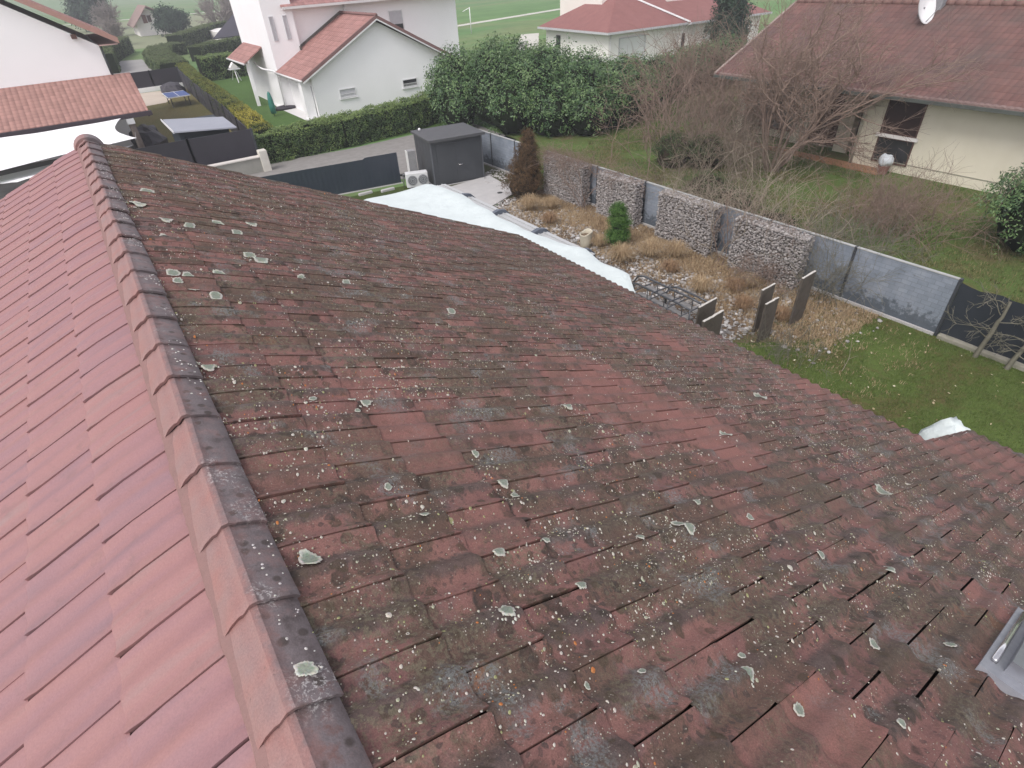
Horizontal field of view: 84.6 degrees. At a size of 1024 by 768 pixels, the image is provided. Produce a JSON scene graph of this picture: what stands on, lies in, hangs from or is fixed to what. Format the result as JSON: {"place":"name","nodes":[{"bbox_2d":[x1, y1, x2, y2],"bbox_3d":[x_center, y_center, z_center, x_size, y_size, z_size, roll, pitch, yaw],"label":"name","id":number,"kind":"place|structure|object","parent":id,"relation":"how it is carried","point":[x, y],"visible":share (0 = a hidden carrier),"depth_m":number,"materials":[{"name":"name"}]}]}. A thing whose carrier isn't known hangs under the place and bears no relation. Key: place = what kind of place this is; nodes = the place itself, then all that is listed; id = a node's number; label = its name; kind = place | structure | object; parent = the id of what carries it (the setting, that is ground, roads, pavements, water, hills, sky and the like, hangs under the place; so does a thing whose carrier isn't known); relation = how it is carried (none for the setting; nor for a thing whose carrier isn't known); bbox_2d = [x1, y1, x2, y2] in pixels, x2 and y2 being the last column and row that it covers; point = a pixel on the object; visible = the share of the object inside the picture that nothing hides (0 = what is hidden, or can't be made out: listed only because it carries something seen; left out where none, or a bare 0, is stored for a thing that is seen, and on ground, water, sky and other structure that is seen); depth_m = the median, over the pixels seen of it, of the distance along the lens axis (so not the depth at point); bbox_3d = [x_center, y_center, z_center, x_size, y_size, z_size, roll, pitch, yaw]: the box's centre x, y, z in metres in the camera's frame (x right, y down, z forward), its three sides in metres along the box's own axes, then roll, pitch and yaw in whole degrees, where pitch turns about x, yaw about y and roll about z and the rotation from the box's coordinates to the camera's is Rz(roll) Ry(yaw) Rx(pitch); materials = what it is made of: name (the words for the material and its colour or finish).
{"place":"outdoors","nodes":[
{"label":"outdoors","id":0,"kind":"place"},
{"bbox_2d":[0,145,134,199],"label":"patio","id":1,"kind":"structure","parent":0,"point":[6,189],"depth_m":29.36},
{"bbox_2d":[129,124,167,148],"bbox_3d":[-20.273,-13.697,31.317,1.716,1.265,4.156,-25,42,-26],"label":"furniture cover","id":2,"kind":"object","parent":1,"relation":"on","point":[151,135],"visible":0.47,"depth_m":30.38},
{"bbox_2d":[111,59,150,74],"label":"side road","id":3,"kind":"structure","parent":0,"point":[131,66],"depth_m":64.11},
{"bbox_2d":[68,14,224,48],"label":"field","id":4,"kind":"structure","parent":0,"point":[139,42],"depth_m":101.68,"materials":[{"name":"plant"}]},
{"bbox_2d":[60,0,112,31],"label":"evergreen tree","id":5,"kind":"object","parent":4,"relation":"on","point":[78,9],"visible":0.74,"depth_m":114.42,"materials":[{"name":"plant"}]},
{"bbox_2d":[88,0,121,31],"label":"bare tree","id":6,"kind":"object","parent":4,"relation":"on","point":[103,11],"visible":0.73,"depth_m":99.50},
{"bbox_2d":[89,16,126,36],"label":"bare tree","id":7,"kind":"object","parent":4,"relation":"on","point":[114,26],"visible":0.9,"depth_m":85.26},
{"bbox_2d":[150,1,192,36],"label":"evergreen tree","id":8,"kind":"object","parent":4,"relation":"on","point":[169,19],"visible":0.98,"depth_m":95.54,"materials":[{"name":"plant"}]},
{"bbox_2d":[193,0,232,25],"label":"bare tree","id":9,"kind":"object","parent":4,"relation":"on","point":[209,8],"visible":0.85,"depth_m":94.78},
{"bbox_2d":[127,5,170,35],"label":"house","id":10,"kind":"structure","parent":0,"point":[140,21],"depth_m":99.86,"materials":[{"name":"paint"}]},
{"bbox_2d":[140,91,171,105],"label":"patio slabs","id":11,"kind":"structure","parent":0,"point":[153,98],"depth_m":45.75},
{"bbox_2d":[134,89,231,142],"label":"garden","id":12,"kind":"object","parent":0,"point":[182,108],"visible":0.17,"depth_m":40.15,"materials":[{"name":"plant"}]},
{"bbox_2d":[160,114,236,140],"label":"tool shed","id":13,"kind":"structure","parent":12,"relation":"on","point":[191,128],"depth_m":27.71,"materials":[{"name":"grey metal"}]},
{"bbox_2d":[177,68,255,136],"bbox_3d":[-20.790,-19.311,38.669,0.228,1.430,31.640,-23,41,-23],"label":"screen fence","id":14,"kind":"object","parent":12,"relation":"on","point":[228,115],"visible":0.73,"depth_m":38.09,"materials":[{"name":"metal"}]},
{"bbox_2d":[261,152,402,194],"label":"gate","id":15,"kind":"structure","parent":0,"point":[372,172],"depth_m":23.44,"materials":[{"name":"metal"}]},
{"bbox_2d":[211,49,479,142],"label":"front lawn","id":16,"kind":"structure","parent":0,"point":[242,90],"depth_m":41.84,"materials":[{"name":"plant"}]},
{"bbox_2d":[194,51,248,80],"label":"trimmed hedge","id":17,"kind":"object","parent":16,"relation":"on","point":[213,67],"visible":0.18,"depth_m":51.73,"materials":[{"name":"green plant"}]},
{"bbox_2d":[175,62,274,133],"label":"trimmed hedge","id":18,"kind":"object","parent":16,"relation":"on","point":[248,117],"visible":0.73,"depth_m":34.31,"materials":[{"name":"yellow plant"}]},
{"bbox_2d":[226,0,459,118],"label":"white house","id":19,"kind":"structure","parent":16,"relation":"on","point":[311,59],"depth_m":37.29,"materials":[{"name":"paint"}]},
{"bbox_2d":[388,9,404,29],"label":"window","id":20,"kind":"structure","parent":19,"relation":"in","point":[395,16],"depth_m":40.81,"materials":[{"name":"white plastic"}]},
{"bbox_2d":[250,123,512,178],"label":"lane","id":21,"kind":"structure","parent":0,"point":[399,146],"depth_m":28.43,"materials":[{"name":"asphalt"}]},
{"bbox_2d":[135,128,257,164],"bbox_3d":[-14.469,-10.458,26.090,5.193,1.790,0.237,-24,41,-25],"label":"screen fence","id":22,"kind":"object","parent":21,"relation":"on","point":[214,149],"visible":0.48,"depth_m":26.18,"materials":[{"name":"metal"}]},
{"bbox_2d":[0,146,129,183],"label":"shade sail","id":23,"kind":"object","parent":22,"relation":"attached to","point":[18,176],"visible":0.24,"depth_m":23.06,"materials":[{"name":"white fabric"}]},
{"bbox_2d":[208,148,271,174],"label":"garden wall","id":24,"kind":"structure","parent":21,"relation":"on","point":[259,162],"depth_m":26.51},
{"bbox_2d":[351,185,413,199],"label":"back lawn","id":25,"kind":"structure","parent":0,"point":[380,193],"depth_m":23.44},
{"bbox_2d":[403,169,428,188],"bbox_3d":[-4.049,-8.575,23.645,1.038,0.662,0.403,-11,38,-10],"label":"heat pump","id":26,"kind":"object","parent":25,"relation":"on","point":[416,178],"visible":0.99,"depth_m":23.47,"materials":[{"name":"white metal"}]},
{"bbox_2d":[5,0,938,333],"bbox_3d":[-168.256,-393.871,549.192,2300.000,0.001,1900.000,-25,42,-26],"label":"ground","id":27,"kind":"structure","parent":0,"point":[483,10],"depth_m":94.49,"materials":[{"name":"plant"}]},
{"bbox_2d":[0,0,152,163],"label":"white house","id":28,"kind":"structure","parent":27,"relation":"on","point":[54,75],"depth_m":28.82,"materials":[{"name":"paint"}]},
{"bbox_2d":[0,119,135,170],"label":"shade sail","id":29,"kind":"object","parent":28,"relation":"attached to","point":[18,150],"visible":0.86,"depth_m":25.20,"materials":[{"name":"white fabric"}]},
{"bbox_2d":[99,35,134,73],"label":"trimmed hedge","id":30,"kind":"object","parent":27,"relation":"on","point":[116,54],"visible":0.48,"depth_m":69.12,"materials":[{"name":"plant"}]},
{"bbox_2d":[130,66,183,92],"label":"screen fence","id":31,"kind":"object","parent":27,"relation":"on","point":[149,81],"visible":0.71,"depth_m":48.56,"materials":[{"name":"metal"}]},
{"bbox_2d":[141,41,188,69],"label":"trimmed hedge","id":32,"kind":"object","parent":27,"relation":"on","point":[161,55],"visible":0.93,"depth_m":61.25,"materials":[{"name":"plant"}]},
{"bbox_2d":[165,20,227,47],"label":"trimmed hedge","id":33,"kind":"object","parent":27,"relation":"on","point":[198,34],"visible":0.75,"depth_m":82.56,"materials":[{"name":"plant"}]},
{"bbox_2d":[186,36,241,61],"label":"trimmed hedge","id":34,"kind":"object","parent":27,"relation":"on","point":[233,43],"visible":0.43,"depth_m":66.46,"materials":[{"name":"plant"}]},
{"bbox_2d":[209,14,239,39],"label":"barn","id":35,"kind":"structure","parent":27,"relation":"on","point":[229,28],"depth_m":85.19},
{"bbox_2d":[253,90,443,163],"bbox_3d":[-7.645,-14.777,31.265,2.825,1.846,14.237,28,47,35],"label":"trimmed hedge","id":36,"kind":"object","parent":27,"relation":"on","point":[332,132],"visible":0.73,"depth_m":29.55,"materials":[{"name":"green plant"}]},
{"bbox_2d":[405,149,417,171],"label":"gate pillar","id":37,"kind":"structure","parent":27,"relation":"on","point":[410,154],"depth_m":23.81,"materials":[{"name":"grey concrete"}]},
{"bbox_2d":[0,134,1023,767],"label":"tiled house","id":38,"kind":"structure","parent":27,"relation":"on","point":[294,476],"depth_m":2.62,"materials":[{"name":"red tile"}]},
{"bbox_2d":[975,607,1023,699],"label":"roof window","id":39,"kind":"structure","parent":38,"relation":"attached to","point":[1001,664],"depth_m":2.61,"materials":[{"name":"grey metal"}]},
{"bbox_2d":[437,184,595,257],"bbox_3d":[-0.934,-3.440,15.345,2.588,2.130,7.100,-25,42,-26],"label":"pergola","id":40,"kind":"object","parent":27,"relation":"on","point":[503,214],"visible":0.27,"depth_m":14.85,"materials":[{"name":"white metal"}]},
{"bbox_2d":[365,184,634,292],"bbox_3d":[-0.963,-3.667,14.021,2.965,0.220,9.130,-25,42,-26],"label":"tarpaulin","id":41,"kind":"object","parent":40,"relation":"on","point":[435,200],"visible":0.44,"depth_m":15.07,"materials":[{"name":"plastic"}]},
{"bbox_2d":[537,0,772,66],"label":"hipped house","id":42,"kind":"structure","parent":27,"relation":"on","point":[603,22],"depth_m":47.84,"materials":[{"name":"red tile"}]},
{"bbox_2d":[619,36,644,59],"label":"garage door","id":43,"kind":"structure","parent":42,"relation":"in","point":[625,42],"depth_m":46.84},
{"bbox_2d":[546,150,963,335],"bbox_3d":[5.642,-5.160,17.626,0.160,1.455,14.730,-25,42,-26],"label":"panel fence","id":44,"kind":"object","parent":27,"relation":"on","point":[911,299],"visible":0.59,"depth_m":13.72,"materials":[{"name":"metal"}]},
{"bbox_2d":[936,283,1023,371],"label":"screen fence","id":45,"kind":"object","parent":27,"relation":"on","point":[958,333],"visible":0.87,"depth_m":12.22,"materials":[{"name":"plastic"}]},
{"bbox_2d":[402,164,543,198],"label":"verge soil","id":46,"kind":"structure","parent":0,"point":[487,168],"depth_m":24.90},
{"bbox_2d":[410,122,484,185],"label":"garden shed","id":47,"kind":"structure","parent":46,"relation":"on","point":[451,154],"depth_m":23.56,"materials":[{"name":"metal"}]},
{"bbox_2d":[435,139,476,184],"bbox_3d":[-2.302,-9.267,23.497,1.650,1.600,0.076,-18,39,-18],"label":"door","id":48,"kind":"structure","parent":47,"relation":"in","point":[456,160],"depth_m":23.49,"materials":[{"name":"metal"}]},
{"bbox_2d":[482,130,522,172],"bbox_3d":[-0.490,-10.174,24.798,0.160,1.455,5.060,-25,42,-26],"label":"panel fence","id":49,"kind":"object","parent":46,"relation":"on","point":[498,151],"visible":0.45,"depth_m":24.89,"materials":[{"name":"metal"}]},
{"bbox_2d":[451,175,512,205],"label":"concrete path","id":50,"kind":"structure","parent":0,"point":[481,189],"depth_m":23.06,"materials":[{"name":"concrete"}]},
{"bbox_2d":[485,169,884,363],"bbox_3d":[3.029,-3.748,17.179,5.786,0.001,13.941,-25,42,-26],"label":"gravel bed soil","id":51,"kind":"structure","parent":0,"point":[736,327],"depth_m":15.58,"materials":[{"name":"gravel"}]},
{"bbox_2d":[500,126,545,200],"bbox_3d":[0.435,-8.365,21.442,1.943,2.581,1.796,-25,42,-26],"label":"conifer","id":52,"kind":"object","parent":51,"relation":"on","point":[525,177],"visible":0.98,"depth_m":21.31,"materials":[{"name":"brown plant"}]},
{"bbox_2d":[516,193,539,210],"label":"grass clump","id":53,"kind":"object","parent":51,"relation":"on","point":[529,202],"visible":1,"depth_m":20.66,"materials":[{"name":"plant"}]},
{"bbox_2d":[543,153,591,207],"bbox_3d":[2.046,-7.710,21.268,0.504,1.590,2.340,-25,42,-26],"label":"gabion","id":54,"kind":"object","parent":51,"relation":"on","point":[558,191],"visible":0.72,"depth_m":21.02,"materials":[{"name":"stone"}]},
{"bbox_2d":[517,138,631,207],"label":"dry vine","id":55,"kind":"object","parent":54,"relation":"on","point":[544,151],"visible":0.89,"depth_m":20.47,"materials":[{"name":"plant"}]},
{"bbox_2d":[579,228,592,247],"bbox_3d":[2.355,-4.622,17.926,0.430,0.573,0.426,-25,42,-26],"label":"plant pot","id":56,"kind":"object","parent":51,"relation":"on","point":[585,237],"visible":0.92,"depth_m":17.85,"materials":[{"name":"ceramic"}]},
{"bbox_2d":[537,139,652,211],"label":"dry vine","id":57,"kind":"object","parent":51,"relation":"on","point":[602,176],"visible":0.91,"depth_m":19.18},
{"bbox_2d":[604,199,633,246],"bbox_3d":[3.321,-4.960,17.484,0.954,1.562,0.964,5,38,12],"label":"conifer","id":58,"kind":"object","parent":51,"relation":"on","point":[619,230],"visible":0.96,"depth_m":17.30,"materials":[{"name":"green plant"}]},
{"bbox_2d":[595,170,644,227],"bbox_3d":[3.683,-6.362,19.365,0.505,1.562,1.954,-25,42,-26],"label":"gabion","id":59,"kind":"object","parent":51,"relation":"on","point":[630,198],"visible":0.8,"depth_m":19.02,"materials":[{"name":"stone"}]},
{"bbox_2d":[603,241,637,263],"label":"grass clump","id":60,"kind":"object","parent":51,"relation":"on","point":[620,252],"visible":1,"depth_m":16.82,"materials":[{"name":"plant"}]},
{"bbox_2d":[631,235,667,257],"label":"grass clump","id":61,"kind":"object","parent":51,"relation":"on","point":[649,250],"visible":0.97,"depth_m":16.95,"materials":[{"name":"plant"}]},
{"bbox_2d":[632,275,707,319],"bbox_3d":[3.646,-1.942,13.952,1.119,0.947,2.161,-25,42,-26],"label":"tube frame","id":62,"kind":"object","parent":51,"relation":"on","point":[666,296],"visible":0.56,"depth_m":13.67,"materials":[{"name":"metal"}]},
{"bbox_2d":[662,237,692,258],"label":"grass clump","id":63,"kind":"object","parent":51,"relation":"on","point":[676,248],"visible":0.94,"depth_m":16.89,"materials":[{"name":"plant"}]},
{"bbox_2d":[653,189,723,256],"bbox_3d":[5.390,-4.972,17.363,0.503,1.589,2.196,-25,42,-26],"label":"gabion","id":64,"kind":"object","parent":51,"relation":"on","point":[670,221],"visible":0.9,"depth_m":17.11,"materials":[{"name":"stone"}]},
{"bbox_2d":[497,193,882,356],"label":"dry litter","id":65,"kind":"object","parent":51,"relation":"on","point":[636,239],"visible":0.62,"depth_m":16.03,"materials":[{"name":"plant"}]},
{"bbox_2d":[684,272,715,293],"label":"grass clump","id":66,"kind":"object","parent":51,"relation":"on","point":[701,285],"visible":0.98,"depth_m":15.08,"materials":[{"name":"plant"}]},
{"bbox_2d":[695,297,716,326],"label":"slate slab","id":67,"kind":"structure","parent":51,"relation":"on","point":[706,310],"depth_m":13.11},
{"bbox_2d":[644,175,772,275],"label":"dry vine","id":68,"kind":"object","parent":51,"relation":"on","point":[713,213],"visible":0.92,"depth_m":16.16,"materials":[{"name":"plant"}]},
{"bbox_2d":[701,310,723,334],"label":"slate slab","id":69,"kind":"structure","parent":51,"relation":"on","point":[713,323],"depth_m":12.77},
{"bbox_2d":[729,292,756,309],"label":"grass clump","id":70,"kind":"object","parent":51,"relation":"on","point":[742,302],"visible":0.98,"depth_m":14.34,"materials":[{"name":"plant"}]},
{"bbox_2d":[708,250,800,299],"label":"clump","id":71,"kind":"object","parent":51,"relation":"on","point":[764,271],"visible":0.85,"depth_m":15.08,"materials":[{"name":"plant"}]},
{"bbox_2d":[752,283,775,333],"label":"slate slab","id":72,"kind":"structure","parent":51,"relation":"on","point":[766,295],"depth_m":13.18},
{"bbox_2d":[756,297,778,341],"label":"slate slab","id":73,"kind":"structure","parent":51,"relation":"on","point":[770,308],"depth_m":12.96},
{"bbox_2d":[727,214,814,291],"bbox_3d":[7.016,-3.635,15.461,0.509,1.568,2.204,-25,42,-26],"label":"gabion","id":74,"kind":"object","parent":51,"relation":"on","point":[755,242],"visible":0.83,"depth_m":15.18,"materials":[{"name":"stone"}]},
{"bbox_2d":[692,182,840,265],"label":"dry vine","id":75,"kind":"object","parent":74,"relation":"on","point":[727,221],"visible":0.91,"depth_m":15.55,"materials":[{"name":"plant"}]},
{"bbox_2d":[788,270,815,326],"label":"slate slab","id":76,"kind":"structure","parent":51,"relation":"on","point":[802,295],"depth_m":13.38,"materials":[{"name":"stone"}]},
{"bbox_2d":[723,202,922,319],"bbox_3d":[7.602,-2.973,13.804,3.693,2.333,3.954,-25,42,-26],"label":"bare shrub","id":77,"kind":"object","parent":51,"relation":"on","point":[830,276],"visible":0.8,"depth_m":14.04,"materials":[{"name":"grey plant"}]},
{"bbox_2d":[504,78,1023,332],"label":"neighbour garden","id":78,"kind":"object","parent":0,"point":[576,140],"depth_m":20.46,"materials":[{"name":"green plant"}]},
{"bbox_2d":[421,31,747,138],"bbox_3d":[6.579,-18.900,33.439,23.308,4.772,11.121,-25,42,-26],"label":"laurel hedge","id":79,"kind":"object","parent":78,"relation":"on","point":[507,87],"visible":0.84,"depth_m":29.17,"materials":[{"name":"green plant"}]},
{"bbox_2d":[622,152,728,201],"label":"bare shrub","id":80,"kind":"object","parent":78,"relation":"on","point":[661,177],"visible":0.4,"depth_m":20.88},
{"bbox_2d":[648,128,731,169],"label":"evergreen shrub","id":81,"kind":"object","parent":78,"relation":"on","point":[665,153],"visible":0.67,"depth_m":23.57,"materials":[{"name":"green plant"}]},
{"bbox_2d":[589,26,821,175],"bbox_3d":[7.903,-12.806,24.647,10.123,4.965,9.118,-2,37,2],"label":"bare shrub","id":82,"kind":"object","parent":78,"relation":"on","point":[646,114],"visible":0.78,"depth_m":24.73,"materials":[{"name":"plant"}]},
{"bbox_2d":[586,0,829,127],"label":"bare shrub","id":83,"kind":"object","parent":78,"relation":"on","point":[703,67],"visible":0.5,"depth_m":28.72,"materials":[{"name":"plant"}]},
{"bbox_2d":[700,0,756,41],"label":"evergreen tree","id":84,"kind":"object","parent":78,"relation":"on","point":[727,5],"visible":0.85,"depth_m":45.01,"materials":[{"name":"plant"}]},
{"bbox_2d":[621,93,841,191],"bbox_3d":[8.559,-10.051,22.640,7.049,2.905,9.291,-46,54,-42],"label":"bare shrub","id":85,"kind":"object","parent":78,"relation":"on","point":[727,139],"visible":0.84,"depth_m":22.36,"materials":[{"name":"plant"}]},
{"bbox_2d":[643,55,828,167],"bbox_3d":[9.423,-12.217,24.539,7.768,3.988,6.798,0,37,6],"label":"bare shrub","id":86,"kind":"object","parent":78,"relation":"on","point":[744,121],"visible":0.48,"depth_m":24.49,"materials":[{"name":"plant"}]},
{"bbox_2d":[682,146,791,213],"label":"bare shrub","id":87,"kind":"object","parent":78,"relation":"on","point":[735,181],"visible":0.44,"depth_m":19.66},
{"bbox_2d":[682,167,806,229],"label":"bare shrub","id":88,"kind":"object","parent":78,"relation":"on","point":[717,178],"visible":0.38,"depth_m":19.40,"materials":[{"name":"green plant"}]},
{"bbox_2d":[625,122,901,260],"bbox_3d":[7.471,-6.024,16.822,5.338,3.587,8.474,-25,42,-26],"label":"bare shrub","id":89,"kind":"object","parent":78,"relation":"on","point":[739,186],"visible":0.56,"depth_m":17.04,"materials":[{"name":"plant"}]},
{"bbox_2d":[536,124,1023,303],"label":"rough grass","id":90,"kind":"structure","parent":78,"relation":"on","point":[830,201],"depth_m":19.80,"materials":[{"name":"plant"}]},
{"bbox_2d":[730,182,871,242],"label":"bare shrub","id":91,"kind":"object","parent":78,"relation":"on","point":[811,214],"visible":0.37,"depth_m":15.80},
{"bbox_2d":[714,0,993,181],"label":"bare tree","id":92,"kind":"object","parent":78,"relation":"on","point":[776,88],"visible":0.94,"depth_m":20.43,"materials":[{"name":"plant"}]},
{"bbox_2d":[713,0,1023,195],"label":"cream house","id":93,"kind":"structure","parent":78,"relation":"on","point":[985,127],"depth_m":21.07,"materials":[{"name":"paint"}]},
{"bbox_2d":[808,91,846,145],"bbox_3d":[14.038,-11.809,24.900,0.098,2.250,1.360,-25,42,-26],"label":"door","id":94,"kind":"structure","parent":93,"relation":"in","point":[827,113],"depth_m":24.96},
{"bbox_2d":[871,136,914,166],"bbox_3d":[14.884,-9.115,22.032,0.050,0.915,1.350,-25,42,-26],"label":"window","id":95,"kind":"structure","parent":93,"relation":"in","point":[896,145],"depth_m":21.94,"materials":[{"name":"black glass"}]},
{"bbox_2d":[875,100,927,142],"bbox_3d":[14.808,-10.034,21.324,0.090,1.400,1.550,-25,42,-26],"label":"window","id":96,"kind":"structure","parent":93,"relation":"in","point":[900,112],"depth_m":21.33,"materials":[{"name":"brown glass"}]},
{"bbox_2d":[917,0,939,23],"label":"satellite dish","id":97,"kind":"object","parent":93,"relation":"on","point":[926,11],"visible":1,"depth_m":22.08,"materials":[{"name":"white plastic"}]},
{"bbox_2d":[799,179,944,280],"bbox_3d":[9.010,-4.149,15.179,4.232,2.413,6.845,-25,42,-26],"label":"bare shrub","id":98,"kind":"object","parent":78,"relation":"on","point":[837,233],"visible":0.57,"depth_m":15.56,"materials":[{"name":"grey plant"}]},
{"bbox_2d":[778,142,1023,263],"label":"bare shrub","id":99,"kind":"object","parent":78,"relation":"on","point":[903,206],"visible":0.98,"depth_m":16.82,"materials":[{"name":"plant"}]},
{"bbox_2d":[970,162,1023,258],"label":"evergreen bush","id":100,"kind":"object","parent":78,"relation":"on","point":[1011,207],"visible":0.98,"depth_m":15.59,"materials":[{"name":"green plant"}]},
{"bbox_2d":[731,294,1023,453],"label":"lawn","id":101,"kind":"structure","parent":0,"point":[875,367],"depth_m":11.86,"materials":[{"name":"plant"}]},
{"bbox_2d":[733,313,833,378],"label":"weeds","id":102,"kind":"object","parent":101,"relation":"on","point":[779,348],"visible":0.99,"depth_m":12.60,"materials":[{"name":"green plant"}]},
{"bbox_2d":[918,417,970,439],"bbox_3d":[7.306,1.043,9.558,0.864,1.093,0.772,-25,42,-26],"label":"furniture cover","id":103,"kind":"object","parent":101,"relation":"on","point":[947,426],"visible":0.36,"depth_m":9.31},
{"bbox_2d":[939,277,1023,357],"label":"bare tree","id":104,"kind":"object","parent":101,"relation":"on","point":[982,345],"visible":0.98,"depth_m":11.81,"materials":[{"name":"brown plant"}]},
{"bbox_2d":[971,315,1023,369],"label":"bare tree","id":105,"kind":"object","parent":101,"relation":"on","point":[1012,361],"visible":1,"depth_m":11.71,"materials":[{"name":"brown plant"}]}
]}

